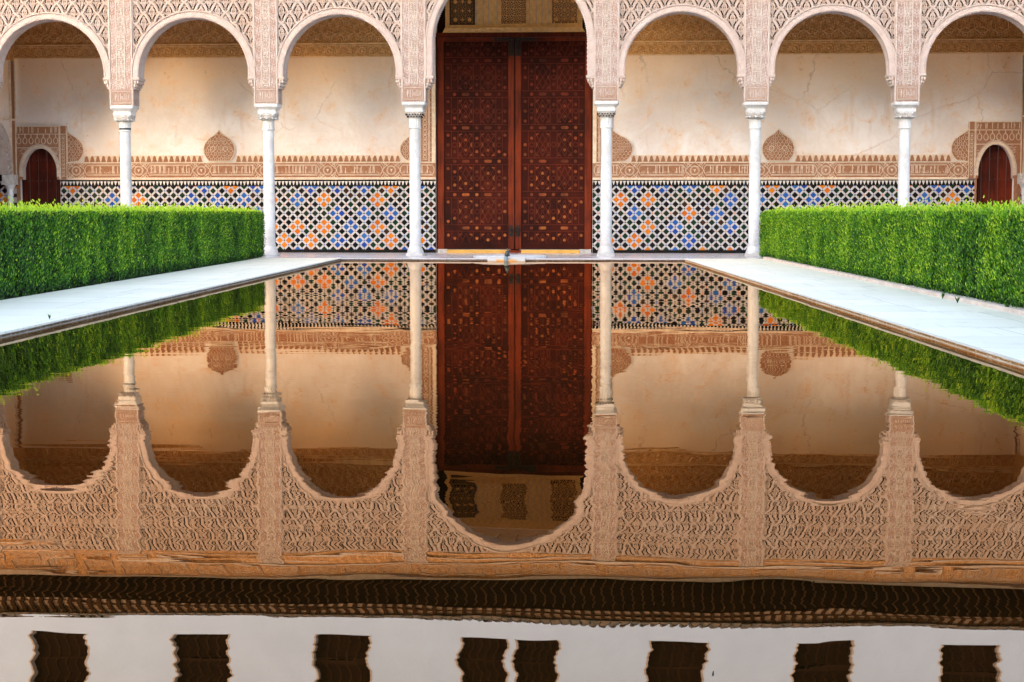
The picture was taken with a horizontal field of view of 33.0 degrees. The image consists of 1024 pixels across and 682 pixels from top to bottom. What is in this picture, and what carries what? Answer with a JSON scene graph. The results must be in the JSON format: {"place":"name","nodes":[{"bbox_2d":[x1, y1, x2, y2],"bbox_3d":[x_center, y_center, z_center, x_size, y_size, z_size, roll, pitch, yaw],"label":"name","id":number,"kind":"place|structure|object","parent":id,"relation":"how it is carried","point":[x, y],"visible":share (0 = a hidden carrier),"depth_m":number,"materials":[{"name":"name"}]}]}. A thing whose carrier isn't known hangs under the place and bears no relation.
{"place":"outdoors","nodes":[
{"label":"outdoors","id":0,"kind":"place"},
{"bbox_2d":[0,258,339,338],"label":"path","id":1,"kind":"structure","parent":0,"point":[21,311],"depth_m":20.44,"materials":[{"name":"stone"}]},
{"bbox_2d":[0,258,340,334],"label":"pool coping","id":2,"kind":"object","parent":1,"relation":"on","point":[31,325],"visible":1,"depth_m":17.82,"materials":[{"name":"stone"}]},
{"bbox_2d":[1,249,578,299],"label":"ground","id":3,"kind":"structure","parent":0,"point":[243,260],"depth_m":29.27,"materials":[{"name":"stone"}]},
{"bbox_2d":[0,196,266,299],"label":"hedge","id":4,"kind":"object","parent":3,"relation":"on","point":[46,247],"visible":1,"depth_m":23.35,"materials":[{"name":"green plant"}]},
{"bbox_2d":[758,195,1023,307],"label":"hedge","id":5,"kind":"object","parent":3,"relation":"on","point":[973,251],"visible":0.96,"depth_m":20.96,"materials":[{"name":"green plant"}]},
{"bbox_2d":[763,257,1023,315],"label":"kerb","id":6,"kind":"structure","parent":3,"relation":"on","point":[991,305],"depth_m":20.45,"materials":[{"name":"stone"}]},
{"bbox_2d":[246,252,762,260],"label":"gallery floor","id":7,"kind":"structure","parent":0,"point":[548,255],"depth_m":36.70,"materials":[{"name":"stone"}]},
{"bbox_2d":[110,105,138,206],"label":"column","id":8,"kind":"structure","parent":7,"relation":"on","point":[124,116],"depth_m":37.57,"materials":[{"name":"white stone"}]},
{"bbox_2d":[0,0,1023,106],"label":"arcade facade","id":9,"kind":"structure","parent":8,"relation":"on","point":[123,35],"depth_m":36.84,"materials":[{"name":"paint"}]},
{"bbox_2d":[254,104,281,255],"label":"column","id":10,"kind":"structure","parent":7,"relation":"on","point":[268,115],"depth_m":37.40,"materials":[{"name":"white stone"}]},
{"bbox_2d":[402,102,427,255],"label":"column","id":11,"kind":"structure","parent":7,"relation":"on","point":[414,112],"depth_m":37.20,"materials":[{"name":"white stone"}]},
{"bbox_2d":[473,255,545,260],"bbox_3d":[-0.057,-1.683,35.915,1.517,0.185,1.898,0,4,4],"label":"fountain basin","id":12,"kind":"object","parent":7,"relation":"on","point":[510,257],"visible":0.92,"depth_m":35.37,"materials":[{"name":"stone"}]},
{"bbox_2d":[504,248,509,260],"bbox_3d":[-0.106,-1.726,34.981,0.121,0.310,0.106,0,4,4],"label":"water spout","id":13,"kind":"object","parent":12,"relation":"on","point":[507,253],"visible":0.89,"depth_m":34.94,"materials":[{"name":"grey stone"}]},
{"bbox_2d":[0,0,1023,252],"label":"gallery wall","id":14,"kind":"structure","parent":7,"relation":"on","point":[510,142],"depth_m":39.87,"materials":[{"name":"paint"}]},
{"bbox_2d":[22,149,58,207],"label":"side door","id":15,"kind":"structure","parent":14,"relation":"in","point":[41,182],"depth_m":40.80,"materials":[{"name":"wood"}]},
{"bbox_2d":[437,37,513,248],"bbox_3d":[-0.836,-4.560,39.969,1.781,4.860,0.130,0,4,4],"label":"door leaf","id":16,"kind":"structure","parent":14,"relation":"in","point":[475,76],"depth_m":39.96,"materials":[{"name":"red wood"}]},
{"bbox_2d":[515,37,591,248],"bbox_3d":[0.952,-4.551,39.851,1.756,4.860,0.130,0,4,4],"label":"door leaf","id":17,"kind":"structure","parent":14,"relation":"in","point":[553,93],"depth_m":39.85,"materials":[{"name":"red wood"}]},
{"bbox_2d":[977,145,1011,206],"bbox_3d":[10.968,-3.264,39.397,0.923,2.620,0.067,0,4,4],"label":"side door","id":18,"kind":"structure","parent":14,"relation":"in","point":[994,178],"depth_m":39.34,"materials":[{"name":"wood"}]},
{"bbox_2d":[341,258,689,259],"bbox_3d":[-0.011,-1.673,35.185,7.239,0.025,0.130,0,4,4],"label":"pool coping","id":19,"kind":"object","parent":7,"relation":"on","point":[545,258],"visible":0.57,"depth_m":35.04,"materials":[{"name":"stone"}]},
{"bbox_2d":[594,101,618,255],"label":"column","id":20,"kind":"structure","parent":7,"relation":"on","point":[606,110],"depth_m":36.93,"materials":[{"name":"white stone"}]},
{"bbox_2d":[742,102,768,255],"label":"column","id":21,"kind":"structure","parent":7,"relation":"on","point":[755,113],"depth_m":36.72,"materials":[{"name":"white stone"}]},
{"bbox_2d":[891,102,918,206],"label":"column","id":22,"kind":"structure","parent":7,"relation":"on","point":[904,113],"depth_m":36.47,"materials":[{"name":"white stone"}]},
{"bbox_2d":[0,260,1023,681],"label":"water","id":23,"kind":"structure","parent":0,"point":[364,470],"depth_m":6.23,"materials":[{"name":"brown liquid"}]},
{"bbox_2d":[685,259,1023,367],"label":"path","id":24,"kind":"structure","parent":0,"point":[996,329],"depth_m":17.38,"materials":[{"name":"stone"}]},
{"bbox_2d":[684,258,1023,363],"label":"pool coping","id":25,"kind":"object","parent":24,"relation":"on","point":[996,352],"visible":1,"depth_m":14.78,"materials":[{"name":"stone"}]}
]}

